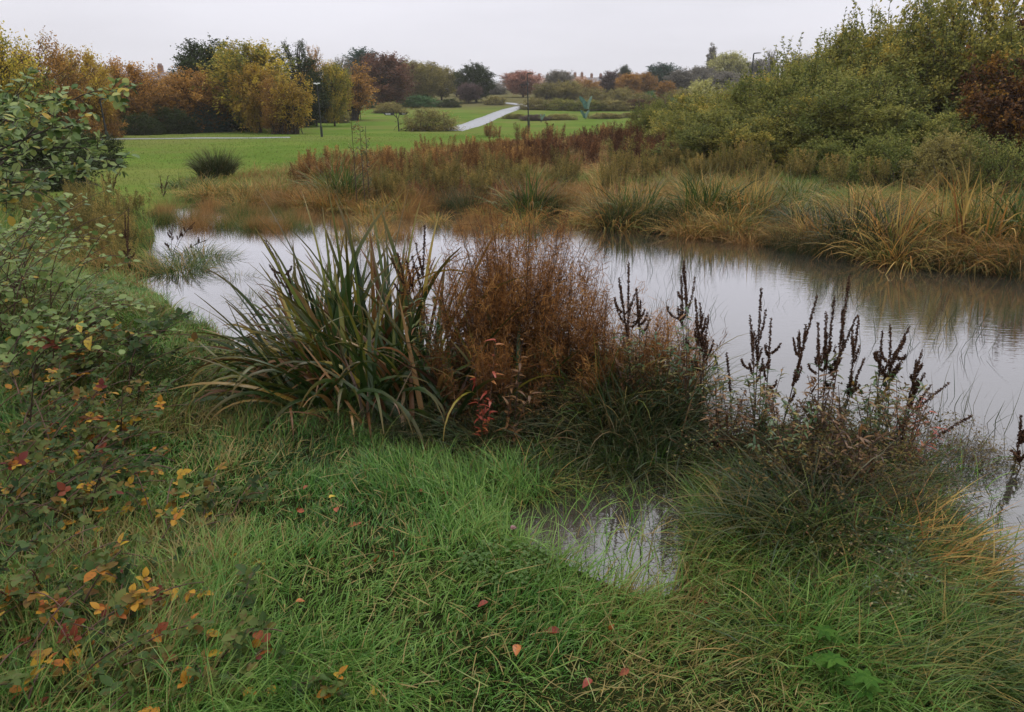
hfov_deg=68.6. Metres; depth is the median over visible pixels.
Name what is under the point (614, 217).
sedge tussock
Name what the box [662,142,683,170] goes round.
dead stalk plant
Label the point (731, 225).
sedge tussock
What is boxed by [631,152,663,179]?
dead stalk plant
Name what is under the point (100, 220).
dead stalk plant
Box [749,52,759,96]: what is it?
street lamp
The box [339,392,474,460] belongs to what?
sedge tussock
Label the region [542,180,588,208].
sedge tussock
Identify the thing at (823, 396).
loosestrife
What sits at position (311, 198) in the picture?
sedge tussock
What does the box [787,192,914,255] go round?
iris clump
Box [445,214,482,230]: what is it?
water tuft
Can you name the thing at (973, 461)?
sedge tussock
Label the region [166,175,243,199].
sedge tussock
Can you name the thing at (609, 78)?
tree
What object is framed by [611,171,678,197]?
sedge tussock
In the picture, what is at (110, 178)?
dock plant
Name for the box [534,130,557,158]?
dead stalk plant
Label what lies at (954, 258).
sedge tussock
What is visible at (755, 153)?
dead stalk plant
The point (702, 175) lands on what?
sedge tussock
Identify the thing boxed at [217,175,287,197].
sedge tussock
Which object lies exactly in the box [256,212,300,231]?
water tuft
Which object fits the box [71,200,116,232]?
dead stalk plant
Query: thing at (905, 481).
sedge tussock
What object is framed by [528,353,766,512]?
sedge tussock
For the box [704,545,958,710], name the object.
grass tussock
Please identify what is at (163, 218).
water tuft
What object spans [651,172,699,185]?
sedge tussock
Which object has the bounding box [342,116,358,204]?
tall stalk
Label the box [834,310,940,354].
rush stems
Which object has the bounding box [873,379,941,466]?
leafy stems
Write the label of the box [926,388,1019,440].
rush stems
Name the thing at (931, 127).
willow bush
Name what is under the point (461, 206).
sedge tussock
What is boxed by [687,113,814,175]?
willow bush
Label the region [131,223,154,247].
dead stalk plant
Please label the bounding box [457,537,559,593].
clover patch
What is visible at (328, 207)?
sedge tussock
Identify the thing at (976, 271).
sedge tussock
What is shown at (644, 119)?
willow bush
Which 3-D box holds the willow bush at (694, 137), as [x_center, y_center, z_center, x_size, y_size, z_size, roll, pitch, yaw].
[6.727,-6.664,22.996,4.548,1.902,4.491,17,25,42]
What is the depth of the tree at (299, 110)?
54.63 m
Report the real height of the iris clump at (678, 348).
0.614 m
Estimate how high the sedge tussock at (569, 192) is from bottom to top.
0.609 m
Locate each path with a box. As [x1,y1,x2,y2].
[101,137,290,139]
[450,110,516,130]
[502,105,525,109]
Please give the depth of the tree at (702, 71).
194.25 m
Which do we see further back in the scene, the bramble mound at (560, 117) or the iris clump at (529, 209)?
the bramble mound at (560, 117)
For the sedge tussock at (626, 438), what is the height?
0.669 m
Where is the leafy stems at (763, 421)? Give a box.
[733,368,786,461]
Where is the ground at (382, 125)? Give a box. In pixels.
[0,89,1021,711]
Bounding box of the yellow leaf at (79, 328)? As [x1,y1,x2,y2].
[76,321,82,331]
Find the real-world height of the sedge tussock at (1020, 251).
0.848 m
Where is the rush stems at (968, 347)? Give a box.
[910,323,1015,356]
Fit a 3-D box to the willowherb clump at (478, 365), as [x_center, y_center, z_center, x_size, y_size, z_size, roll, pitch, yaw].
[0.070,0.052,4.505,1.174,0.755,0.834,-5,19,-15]
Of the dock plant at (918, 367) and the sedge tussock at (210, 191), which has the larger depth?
the sedge tussock at (210, 191)
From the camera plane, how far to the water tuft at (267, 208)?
13.62 m
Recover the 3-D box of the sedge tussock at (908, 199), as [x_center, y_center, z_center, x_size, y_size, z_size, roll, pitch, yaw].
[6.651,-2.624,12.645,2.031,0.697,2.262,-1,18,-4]
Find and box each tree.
[0,20,56,151]
[0,67,142,225]
[3,25,101,135]
[39,33,121,136]
[88,53,181,129]
[124,58,236,131]
[165,33,233,113]
[187,37,304,131]
[225,61,278,132]
[253,69,304,133]
[261,70,320,133]
[275,38,326,127]
[287,64,332,126]
[305,45,326,125]
[315,98,347,122]
[316,59,354,125]
[327,60,381,120]
[330,56,358,117]
[342,46,377,101]
[349,50,419,106]
[393,58,432,98]
[410,60,447,100]
[432,65,459,99]
[448,69,462,96]
[452,59,503,101]
[455,82,482,102]
[487,82,507,94]
[496,71,512,92]
[500,69,545,96]
[531,80,561,99]
[543,69,577,92]
[549,79,584,99]
[572,74,602,98]
[597,69,622,94]
[614,72,642,95]
[618,64,633,77]
[635,71,659,93]
[644,62,682,94]
[655,80,679,99]
[662,67,701,94]
[683,65,722,89]
[704,42,717,75]
[704,70,739,95]
[707,50,750,76]
[726,73,760,90]
[743,58,776,81]
[758,49,782,75]
[780,49,811,72]
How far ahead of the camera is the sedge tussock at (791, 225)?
11.19 m
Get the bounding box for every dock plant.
[100,169,120,195]
[122,209,134,268]
[160,175,168,195]
[165,222,205,257]
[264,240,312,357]
[391,225,431,367]
[613,261,648,381]
[667,260,696,405]
[685,297,713,423]
[724,352,736,428]
[740,287,781,435]
[780,295,817,432]
[807,273,857,430]
[831,316,865,435]
[858,323,910,430]
[884,382,949,443]
[892,349,925,439]
[897,414,972,466]
[1007,415,1023,467]
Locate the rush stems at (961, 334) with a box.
[915,312,996,349]
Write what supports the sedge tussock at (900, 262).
on the ground at (382, 125)
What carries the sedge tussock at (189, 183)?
on the ground at (382, 125)
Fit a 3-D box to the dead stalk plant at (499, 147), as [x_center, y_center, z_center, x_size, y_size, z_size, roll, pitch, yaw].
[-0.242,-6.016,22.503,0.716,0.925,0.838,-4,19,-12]
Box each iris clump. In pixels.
[156,269,472,452]
[190,275,543,456]
[199,243,404,358]
[247,179,529,375]
[277,148,368,193]
[287,156,386,206]
[302,159,390,206]
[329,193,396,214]
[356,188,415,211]
[385,292,604,439]
[462,161,574,217]
[489,162,574,215]
[580,175,660,223]
[584,171,680,232]
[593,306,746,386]
[653,173,730,222]
[659,157,767,215]
[661,158,763,222]
[695,168,784,217]
[705,176,784,219]
[708,167,789,212]
[717,164,802,214]
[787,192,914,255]
[795,184,914,244]
[809,192,926,241]
[833,165,969,250]
[889,174,1010,248]
[907,161,1023,248]
[911,157,1023,249]
[951,159,1023,243]
[970,188,1023,241]
[971,176,1023,240]
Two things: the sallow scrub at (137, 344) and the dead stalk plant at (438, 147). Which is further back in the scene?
the dead stalk plant at (438, 147)
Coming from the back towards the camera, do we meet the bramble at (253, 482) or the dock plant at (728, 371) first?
the dock plant at (728, 371)
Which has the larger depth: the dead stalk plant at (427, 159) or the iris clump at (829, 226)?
the dead stalk plant at (427, 159)
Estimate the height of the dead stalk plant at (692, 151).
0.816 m
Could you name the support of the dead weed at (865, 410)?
on the ground at (382, 125)
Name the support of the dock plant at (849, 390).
in the water
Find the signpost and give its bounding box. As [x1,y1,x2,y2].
[383,108,407,130]
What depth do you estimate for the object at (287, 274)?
5.01 m
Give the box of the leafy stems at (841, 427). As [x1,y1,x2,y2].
[785,385,910,463]
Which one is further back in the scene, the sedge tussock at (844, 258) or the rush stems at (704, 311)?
the sedge tussock at (844, 258)
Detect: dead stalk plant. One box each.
[0,183,33,216]
[1,172,28,210]
[14,168,34,194]
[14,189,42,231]
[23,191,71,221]
[25,169,47,200]
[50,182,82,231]
[54,191,90,222]
[59,214,87,234]
[61,177,88,207]
[65,197,106,234]
[67,181,95,201]
[68,201,98,241]
[68,205,101,239]
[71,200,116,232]
[80,220,105,254]
[82,180,103,206]
[85,171,122,215]
[86,227,121,256]
[90,206,118,222]
[90,213,118,230]
[97,213,136,241]
[98,194,134,224]
[98,215,133,246]
[98,227,126,256]
[103,223,138,253]
[105,210,133,227]
[105,236,138,262]
[113,186,151,223]
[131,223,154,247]
[288,162,310,187]
[293,164,319,188]
[295,159,312,186]
[297,146,316,178]
[304,151,320,176]
[307,161,326,181]
[312,157,344,179]
[322,144,348,170]
[323,155,346,182]
[347,151,360,165]
[347,153,379,185]
[355,167,380,180]
[356,150,373,167]
[370,145,389,168]
[370,146,390,173]
[370,165,393,200]
[371,174,397,202]
[375,150,393,168]
[375,164,406,201]
[382,144,402,169]
[389,180,416,204]
[395,147,410,174]
[396,158,411,173]
[403,148,434,185]
[406,148,419,158]
[409,160,426,178]
[414,141,427,161]
[414,141,441,175]
[416,170,435,199]
[419,134,434,158]
[420,140,446,173]
[427,151,443,182]
[429,148,451,159]
[431,161,452,191]
[431,165,459,196]
[433,151,446,178]
[436,148,463,186]
[439,134,456,160]
[441,156,466,191]
[450,143,466,157]
[453,142,475,176]
[460,135,475,152]
[462,166,492,202]
[463,140,480,153]
[464,169,496,196]
[471,150,483,174]
[477,145,501,190]
[480,134,501,166]
[482,141,500,166]
[484,125,490,136]
[489,121,496,136]
[491,140,514,165]
[502,146,518,169]
[503,139,519,167]
[508,139,527,159]
[509,150,522,165]
[513,122,529,146]
[517,146,530,163]
[522,135,540,155]
[523,133,541,152]
[527,155,544,168]
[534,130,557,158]
[536,131,562,168]
[542,166,558,180]
[544,122,565,162]
[546,126,561,142]
[548,138,571,160]
[549,145,570,180]
[551,152,573,188]
[562,156,583,183]
[563,159,581,184]
[564,136,578,150]
[567,130,577,148]
[570,132,585,153]
[579,129,603,163]
[581,124,597,146]
[581,136,605,166]
[583,126,604,159]
[591,129,603,147]
[597,124,611,142]
[598,149,618,188]
[600,123,611,136]
[601,162,620,190]
[604,121,625,152]
[605,132,635,188]
[607,136,619,152]
[611,127,622,147]
[613,118,632,143]
[613,137,626,159]
[618,129,632,147]
[620,142,636,156]
[625,127,644,156]
[626,125,638,147]
[627,123,643,146]
[631,142,656,186]
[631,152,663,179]
[634,136,656,155]
[638,134,656,156]
[644,151,675,178]
[649,128,666,155]
[650,133,666,160]
[657,140,677,159]
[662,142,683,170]
[664,148,680,169]
[678,153,708,181]
[683,157,711,183]
[684,148,699,169]
[685,149,704,164]
[699,150,724,178]
[707,162,726,177]
[712,158,738,178]
[719,139,748,178]
[738,141,760,172]
[742,136,772,184]
[754,160,780,181]
[783,157,817,179]
[786,147,817,181]
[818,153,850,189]
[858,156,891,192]
[912,169,943,193]
[927,172,955,193]
[947,159,977,194]
[985,159,1023,187]
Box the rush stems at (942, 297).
[900,275,973,306]
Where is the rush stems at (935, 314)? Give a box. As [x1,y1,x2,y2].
[905,290,970,328]
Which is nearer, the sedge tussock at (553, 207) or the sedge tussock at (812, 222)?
the sedge tussock at (812, 222)
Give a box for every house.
[148,63,172,91]
[567,72,585,88]
[586,73,605,88]
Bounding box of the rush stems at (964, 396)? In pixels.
[931,361,1013,424]
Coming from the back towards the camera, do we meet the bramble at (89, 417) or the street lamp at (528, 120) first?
the street lamp at (528, 120)
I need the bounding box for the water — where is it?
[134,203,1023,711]
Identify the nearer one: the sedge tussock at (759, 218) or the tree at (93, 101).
the sedge tussock at (759, 218)
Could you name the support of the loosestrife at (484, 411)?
on the ground at (382, 125)
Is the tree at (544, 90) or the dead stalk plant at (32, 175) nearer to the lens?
the dead stalk plant at (32, 175)
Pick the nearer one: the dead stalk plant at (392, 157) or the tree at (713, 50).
the dead stalk plant at (392, 157)
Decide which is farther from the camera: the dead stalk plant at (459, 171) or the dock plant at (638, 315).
the dead stalk plant at (459, 171)
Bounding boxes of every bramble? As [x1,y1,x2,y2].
[0,351,150,488]
[0,370,187,468]
[0,384,180,540]
[0,421,177,545]
[0,462,165,658]
[0,489,203,616]
[0,532,214,711]
[26,461,265,567]
[59,563,340,685]
[61,577,252,711]
[138,609,352,711]
[168,469,280,545]
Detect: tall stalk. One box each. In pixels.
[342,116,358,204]
[354,125,371,201]
[355,125,374,201]
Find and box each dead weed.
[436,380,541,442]
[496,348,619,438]
[634,364,743,420]
[661,397,791,478]
[689,414,953,545]
[691,381,892,478]
[739,358,997,519]
[782,435,1020,584]
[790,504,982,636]
[837,390,1008,515]
[914,410,1023,482]
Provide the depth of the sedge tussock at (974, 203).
12.57 m
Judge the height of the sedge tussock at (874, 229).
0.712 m
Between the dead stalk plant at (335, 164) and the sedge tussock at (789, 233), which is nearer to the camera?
the sedge tussock at (789, 233)
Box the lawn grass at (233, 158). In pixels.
[1,133,568,275]
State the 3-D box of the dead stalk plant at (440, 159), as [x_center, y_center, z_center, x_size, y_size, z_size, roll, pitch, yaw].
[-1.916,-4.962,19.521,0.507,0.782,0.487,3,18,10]
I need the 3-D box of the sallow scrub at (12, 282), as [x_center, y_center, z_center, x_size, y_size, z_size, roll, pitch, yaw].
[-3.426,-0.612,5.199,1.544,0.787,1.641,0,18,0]
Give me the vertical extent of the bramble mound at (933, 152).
1.782 m
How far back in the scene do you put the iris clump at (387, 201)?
14.47 m
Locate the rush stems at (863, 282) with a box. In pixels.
[838,267,888,292]
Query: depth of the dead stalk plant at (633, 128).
30.35 m
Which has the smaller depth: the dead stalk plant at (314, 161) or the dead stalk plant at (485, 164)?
the dead stalk plant at (485, 164)
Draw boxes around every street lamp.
[99,98,108,138]
[314,83,322,136]
[527,73,531,126]
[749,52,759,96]
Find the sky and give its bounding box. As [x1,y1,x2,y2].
[0,0,1023,88]
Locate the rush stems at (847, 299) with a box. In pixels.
[817,286,880,308]
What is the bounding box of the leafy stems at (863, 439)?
[800,406,887,488]
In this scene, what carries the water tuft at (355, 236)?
in the water
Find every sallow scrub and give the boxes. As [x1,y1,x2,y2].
[0,159,111,287]
[0,202,133,324]
[0,257,154,340]
[0,285,181,389]
[0,305,212,398]
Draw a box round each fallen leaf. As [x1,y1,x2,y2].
[478,600,487,606]
[513,644,520,655]
[544,626,558,632]
[582,678,592,687]
[619,668,628,675]
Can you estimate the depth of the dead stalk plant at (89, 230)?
9.57 m
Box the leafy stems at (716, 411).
[697,375,769,456]
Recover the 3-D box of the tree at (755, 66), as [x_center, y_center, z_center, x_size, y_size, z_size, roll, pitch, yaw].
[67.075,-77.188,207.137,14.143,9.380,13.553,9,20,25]
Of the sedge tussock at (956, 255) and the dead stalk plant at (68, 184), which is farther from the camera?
the dead stalk plant at (68, 184)
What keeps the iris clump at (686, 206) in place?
on the ground at (382, 125)
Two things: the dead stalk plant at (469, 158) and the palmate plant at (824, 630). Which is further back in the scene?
the dead stalk plant at (469, 158)
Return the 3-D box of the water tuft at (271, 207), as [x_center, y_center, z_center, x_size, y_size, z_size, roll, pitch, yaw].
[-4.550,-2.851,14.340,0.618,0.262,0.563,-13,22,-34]
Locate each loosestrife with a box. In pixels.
[405,287,451,399]
[467,339,504,443]
[495,338,541,450]
[604,316,655,417]
[611,326,678,416]
[660,300,704,432]
[697,355,739,429]
[731,374,781,434]
[795,370,841,439]
[857,371,907,441]
[909,397,949,455]
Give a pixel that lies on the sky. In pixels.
(596, 37)
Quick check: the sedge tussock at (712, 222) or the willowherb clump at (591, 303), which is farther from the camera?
the sedge tussock at (712, 222)
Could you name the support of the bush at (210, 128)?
on the ground at (382, 125)
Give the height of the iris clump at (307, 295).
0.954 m
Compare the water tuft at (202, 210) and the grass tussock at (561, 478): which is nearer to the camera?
the grass tussock at (561, 478)
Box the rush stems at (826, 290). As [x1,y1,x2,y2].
[780,269,871,307]
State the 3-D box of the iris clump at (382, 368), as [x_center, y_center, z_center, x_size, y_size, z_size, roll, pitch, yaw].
[-0.902,-0.052,4.533,1.985,0.940,1.687,-5,19,-14]
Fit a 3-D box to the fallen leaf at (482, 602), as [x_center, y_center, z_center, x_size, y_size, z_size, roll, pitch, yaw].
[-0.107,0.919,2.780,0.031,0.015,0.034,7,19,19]
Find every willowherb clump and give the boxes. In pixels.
[389,209,557,391]
[427,300,619,425]
[435,187,609,397]
[485,238,614,408]
[528,271,684,407]
[590,297,733,408]
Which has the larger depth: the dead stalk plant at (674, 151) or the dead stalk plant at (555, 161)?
the dead stalk plant at (674, 151)
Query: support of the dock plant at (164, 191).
on the ground at (382, 125)
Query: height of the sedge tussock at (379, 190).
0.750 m
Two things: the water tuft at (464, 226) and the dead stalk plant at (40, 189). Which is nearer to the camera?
the water tuft at (464, 226)
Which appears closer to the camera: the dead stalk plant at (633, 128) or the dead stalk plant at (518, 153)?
the dead stalk plant at (518, 153)
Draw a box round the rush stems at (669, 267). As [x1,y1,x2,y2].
[646,244,692,276]
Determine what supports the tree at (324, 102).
on the ground at (382, 125)
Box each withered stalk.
[27,357,45,440]
[83,460,116,517]
[114,390,134,455]
[124,360,148,407]
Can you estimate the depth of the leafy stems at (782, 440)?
3.61 m
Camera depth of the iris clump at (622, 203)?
12.38 m
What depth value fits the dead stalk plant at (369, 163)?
17.39 m
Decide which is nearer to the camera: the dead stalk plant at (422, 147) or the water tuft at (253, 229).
the water tuft at (253, 229)
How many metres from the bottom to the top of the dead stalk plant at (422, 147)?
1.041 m
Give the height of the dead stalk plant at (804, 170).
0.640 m
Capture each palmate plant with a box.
[791,623,845,653]
[802,649,851,689]
[840,667,884,706]
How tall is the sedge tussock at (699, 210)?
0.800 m
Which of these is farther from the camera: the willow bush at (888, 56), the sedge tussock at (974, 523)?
the willow bush at (888, 56)
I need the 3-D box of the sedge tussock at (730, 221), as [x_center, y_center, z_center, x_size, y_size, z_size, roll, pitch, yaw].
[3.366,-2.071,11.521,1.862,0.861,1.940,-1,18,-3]
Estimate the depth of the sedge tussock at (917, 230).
9.73 m
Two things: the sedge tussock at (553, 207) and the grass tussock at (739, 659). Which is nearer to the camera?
the grass tussock at (739, 659)
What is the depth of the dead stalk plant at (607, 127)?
45.99 m
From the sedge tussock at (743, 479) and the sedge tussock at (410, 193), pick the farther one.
the sedge tussock at (410, 193)
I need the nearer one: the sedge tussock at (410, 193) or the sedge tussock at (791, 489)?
the sedge tussock at (791, 489)
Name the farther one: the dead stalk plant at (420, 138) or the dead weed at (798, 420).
the dead stalk plant at (420, 138)
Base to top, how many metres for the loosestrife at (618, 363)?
0.751 m
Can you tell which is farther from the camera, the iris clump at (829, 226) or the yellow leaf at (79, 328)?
the iris clump at (829, 226)
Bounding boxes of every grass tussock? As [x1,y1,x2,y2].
[435,433,609,518]
[487,432,641,518]
[545,453,668,509]
[566,437,683,508]
[653,547,945,711]
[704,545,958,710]
[707,518,910,641]
[735,546,1022,711]
[784,586,1019,711]
[800,529,987,651]
[814,526,1023,675]
[845,563,1023,709]
[852,462,1023,611]
[853,587,1023,711]
[861,590,1023,711]
[870,569,1023,711]
[874,544,1023,684]
[876,496,1022,595]
[878,560,1023,711]
[883,489,1023,622]
[903,506,1023,632]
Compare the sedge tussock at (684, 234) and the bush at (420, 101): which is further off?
the bush at (420, 101)
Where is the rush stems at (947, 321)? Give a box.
[904,301,997,333]
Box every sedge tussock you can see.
[124,245,243,278]
[144,233,240,262]
[145,173,208,189]
[163,239,244,265]
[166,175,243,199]
[168,171,224,189]
[173,365,317,439]
[179,173,257,199]
[181,143,248,178]
[205,182,269,206]
[215,267,264,282]
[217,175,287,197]
[219,287,272,302]
[225,184,277,204]
[228,396,335,443]
[239,174,302,197]
[247,174,317,210]
[249,392,388,459]
[261,172,360,212]
[265,187,338,209]
[280,181,370,211]
[290,387,453,468]
[291,184,372,211]
[294,181,324,197]
[309,178,375,206]
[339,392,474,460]
[360,169,421,201]
[374,180,433,200]
[380,390,516,457]
[385,182,434,204]
[386,385,578,488]
[406,191,452,212]
[425,184,477,210]
[438,180,495,214]
[442,395,618,488]
[449,179,520,210]
[469,378,683,493]
[485,314,712,452]
[486,339,733,478]
[495,183,531,206]
[501,181,564,213]
[501,191,527,214]
[504,356,728,499]
[507,191,549,216]
[509,182,566,209]
[525,181,583,216]
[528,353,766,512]
[538,338,743,465]
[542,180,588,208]
[544,183,589,213]
[549,309,741,434]
[550,167,671,208]
[550,195,622,227]
[555,331,786,467]
[557,195,598,214]
[558,192,671,234]
[560,192,649,216]
[569,192,641,217]
[570,185,655,230]
[574,154,636,171]
[577,184,682,219]
[577,189,660,227]
[578,181,658,213]
[581,163,636,179]
[581,167,634,186]
[583,199,631,227]
[588,316,761,428]
[593,204,641,230]
[598,184,683,216]
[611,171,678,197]
[620,197,684,221]
[624,468,887,616]
[628,197,690,233]
[632,202,729,239]
[632,449,850,569]
[636,190,711,227]
[641,169,714,192]
[641,174,746,207]
[643,209,738,241]
[644,167,744,200]
[647,421,1012,616]
[650,191,745,228]
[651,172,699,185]
[663,165,733,183]
[665,450,797,511]
[666,199,761,240]
[667,431,915,568]
[671,450,847,556]
[674,430,792,492]
[677,195,789,242]
[682,496,899,605]
[689,413,850,489]
[691,445,1006,632]
[692,167,769,196]
[695,464,917,599]
[696,391,962,538]
[697,196,785,235]
[699,216,766,239]
[705,171,752,186]
[706,159,776,180]
[706,216,790,246]
[713,206,791,230]
[719,189,794,218]
[740,213,833,251]
[743,195,840,233]
[744,214,824,240]
[746,167,847,197]
[746,192,885,241]
[752,210,842,239]
[752,229,782,247]
[755,181,846,208]
[757,195,850,221]
[760,198,844,220]
[764,219,813,251]
[765,193,832,213]
[767,223,856,257]
[768,230,820,253]
[769,210,856,242]
[772,422,995,539]
[773,185,818,200]
[773,457,1020,572]
[781,201,879,222]
[793,229,844,256]
[794,178,925,208]
[795,231,835,255]
[798,179,927,216]
[800,201,991,277]
[802,205,934,251]
[803,236,840,256]
[814,208,955,245]
[819,193,931,227]
[821,403,1022,526]
[822,182,949,216]
[827,180,912,199]
[827,219,907,257]
[829,239,865,260]
[835,187,936,210]
[839,227,971,272]
[843,214,952,243]
[849,181,966,215]
[849,230,896,260]
[852,237,896,262]
[855,198,949,223]
[855,215,968,250]
[855,238,908,263]
[864,198,948,224]
[867,200,1015,240]
[873,186,976,212]
[875,219,1000,259]
[885,171,1022,202]
[885,235,934,263]
[886,231,941,265]
[893,198,1022,246]
[894,218,1023,272]
[898,225,997,272]
[898,231,1009,272]
[901,228,1023,275]
[902,229,1023,274]
[903,200,952,217]
[903,242,955,270]
[912,218,1023,280]
[915,190,1023,218]
[915,235,984,269]
[916,436,981,494]
[917,214,1023,273]
[918,418,1002,459]
[919,193,1023,217]
[922,220,1015,251]
[929,221,1023,254]
[930,228,1023,271]
[931,241,979,268]
[938,248,993,273]
[938,441,1018,479]
[947,218,1023,283]
[950,468,1023,519]
[959,241,1011,273]
[960,447,1023,483]
[962,225,1023,264]
[965,214,1023,243]
[970,223,1022,259]
[986,238,1023,275]
[992,222,1023,260]
[1001,258,1023,282]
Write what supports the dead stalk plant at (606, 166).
on the ground at (382, 125)
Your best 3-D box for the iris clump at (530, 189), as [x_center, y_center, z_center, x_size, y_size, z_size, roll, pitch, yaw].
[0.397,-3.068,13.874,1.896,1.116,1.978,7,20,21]
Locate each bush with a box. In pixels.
[0,116,106,192]
[55,130,127,169]
[59,109,101,140]
[84,99,127,137]
[109,107,166,135]
[143,103,200,133]
[183,104,233,132]
[218,109,262,130]
[305,120,317,125]
[322,111,351,122]
[366,100,382,107]
[371,100,407,112]
[394,94,442,106]
[394,102,465,131]
[435,98,462,107]
[483,95,506,104]
[579,85,615,102]
[602,85,635,103]
[623,93,675,140]
[626,92,652,103]
[637,97,753,158]
[644,89,655,99]
[644,106,785,165]
[646,87,731,138]
[663,88,692,100]
[677,72,775,119]
[683,76,723,102]
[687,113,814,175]
[706,49,866,128]
[741,86,874,167]
[753,17,901,112]
[757,62,965,172]
[801,36,958,127]
[821,0,1001,119]
[852,105,1003,176]
[890,0,1023,144]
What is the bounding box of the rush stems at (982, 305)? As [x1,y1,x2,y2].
[925,288,1006,325]
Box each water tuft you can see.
[138,200,182,216]
[141,205,180,224]
[144,205,179,216]
[150,197,177,211]
[150,213,174,223]
[160,209,215,227]
[161,205,208,223]
[172,193,204,203]
[182,213,226,230]
[188,208,221,219]
[189,201,211,214]
[204,214,238,229]
[208,209,247,224]
[212,202,236,212]
[216,197,260,220]
[219,207,265,226]
[231,217,274,231]
[233,214,269,229]
[238,200,278,215]
[238,211,280,229]
[240,185,272,204]
[240,206,274,219]
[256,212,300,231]
[261,201,285,211]
[263,206,311,227]
[266,200,289,210]
[277,203,315,222]
[278,205,295,215]
[290,220,321,231]
[295,206,324,219]
[318,222,363,241]
[331,212,352,225]
[333,216,407,244]
[337,198,364,211]
[346,205,405,225]
[349,198,386,213]
[365,207,394,221]
[378,220,422,239]
[378,222,397,233]
[407,205,456,222]
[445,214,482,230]
[455,197,511,218]
[460,208,482,218]
[495,200,560,224]
[551,208,589,224]
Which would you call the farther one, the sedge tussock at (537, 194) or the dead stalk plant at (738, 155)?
the dead stalk plant at (738, 155)
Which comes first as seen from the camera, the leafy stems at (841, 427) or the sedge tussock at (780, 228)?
the leafy stems at (841, 427)
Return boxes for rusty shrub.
[948,44,1023,177]
[982,0,1023,130]
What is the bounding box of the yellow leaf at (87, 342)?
[84,336,91,349]
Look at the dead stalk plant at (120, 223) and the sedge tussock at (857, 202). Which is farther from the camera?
the sedge tussock at (857, 202)
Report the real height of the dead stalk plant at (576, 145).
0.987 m
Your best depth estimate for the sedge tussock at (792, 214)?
11.43 m
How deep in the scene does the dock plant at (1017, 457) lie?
4.01 m
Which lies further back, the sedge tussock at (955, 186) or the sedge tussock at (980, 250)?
the sedge tussock at (955, 186)
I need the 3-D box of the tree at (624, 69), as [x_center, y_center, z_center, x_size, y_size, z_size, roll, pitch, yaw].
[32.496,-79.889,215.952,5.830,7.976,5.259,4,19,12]
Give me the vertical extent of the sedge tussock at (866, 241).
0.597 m
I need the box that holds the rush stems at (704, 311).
[669,283,726,318]
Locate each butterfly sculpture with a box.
[579,96,591,116]
[580,110,588,118]
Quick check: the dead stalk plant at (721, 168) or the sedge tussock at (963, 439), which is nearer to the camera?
the sedge tussock at (963, 439)
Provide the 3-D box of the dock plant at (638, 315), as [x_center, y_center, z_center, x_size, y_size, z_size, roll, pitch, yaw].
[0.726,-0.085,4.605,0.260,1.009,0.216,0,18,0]
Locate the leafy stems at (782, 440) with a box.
[745,409,831,484]
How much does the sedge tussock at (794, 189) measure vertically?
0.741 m
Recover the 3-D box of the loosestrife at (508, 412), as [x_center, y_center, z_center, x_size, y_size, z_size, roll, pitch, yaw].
[0.051,0.246,4.176,0.241,0.692,0.201,14,23,36]
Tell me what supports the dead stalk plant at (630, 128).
on the ground at (382, 125)
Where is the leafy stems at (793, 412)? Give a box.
[781,395,829,466]
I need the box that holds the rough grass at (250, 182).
[0,137,1023,288]
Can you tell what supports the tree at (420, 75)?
on the ground at (382, 125)
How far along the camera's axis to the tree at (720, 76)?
167.38 m
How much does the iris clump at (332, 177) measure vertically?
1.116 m
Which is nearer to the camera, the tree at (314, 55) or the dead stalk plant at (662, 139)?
the dead stalk plant at (662, 139)
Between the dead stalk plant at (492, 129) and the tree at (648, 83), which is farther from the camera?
the tree at (648, 83)
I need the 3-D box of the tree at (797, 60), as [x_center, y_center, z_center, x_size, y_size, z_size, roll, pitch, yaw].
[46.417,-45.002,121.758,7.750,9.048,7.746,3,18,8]
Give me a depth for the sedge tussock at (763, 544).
3.14 m
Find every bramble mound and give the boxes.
[500,113,525,118]
[516,96,554,109]
[519,114,551,120]
[538,113,578,119]
[540,98,580,109]
[566,98,613,110]
[581,112,626,118]
[592,98,633,110]
[616,112,641,117]
[622,98,661,109]
[786,132,859,181]
[827,127,924,191]
[889,122,1001,194]
[955,121,1023,199]
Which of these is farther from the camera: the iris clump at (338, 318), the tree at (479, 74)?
the tree at (479, 74)
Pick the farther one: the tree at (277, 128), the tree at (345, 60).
the tree at (345, 60)
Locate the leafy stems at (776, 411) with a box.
[727,374,829,459]
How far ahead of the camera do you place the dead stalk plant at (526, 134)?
29.91 m
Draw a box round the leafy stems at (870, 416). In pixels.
[846,380,927,459]
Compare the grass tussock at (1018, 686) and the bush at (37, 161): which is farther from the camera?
the bush at (37, 161)
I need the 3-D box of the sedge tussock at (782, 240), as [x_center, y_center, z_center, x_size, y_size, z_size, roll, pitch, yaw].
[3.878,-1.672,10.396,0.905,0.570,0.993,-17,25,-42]
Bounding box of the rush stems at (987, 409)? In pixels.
[907,375,1017,422]
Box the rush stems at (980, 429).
[923,389,1021,448]
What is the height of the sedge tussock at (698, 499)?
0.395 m
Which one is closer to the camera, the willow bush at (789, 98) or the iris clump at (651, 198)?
the iris clump at (651, 198)
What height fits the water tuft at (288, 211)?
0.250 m
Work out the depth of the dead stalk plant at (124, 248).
9.15 m

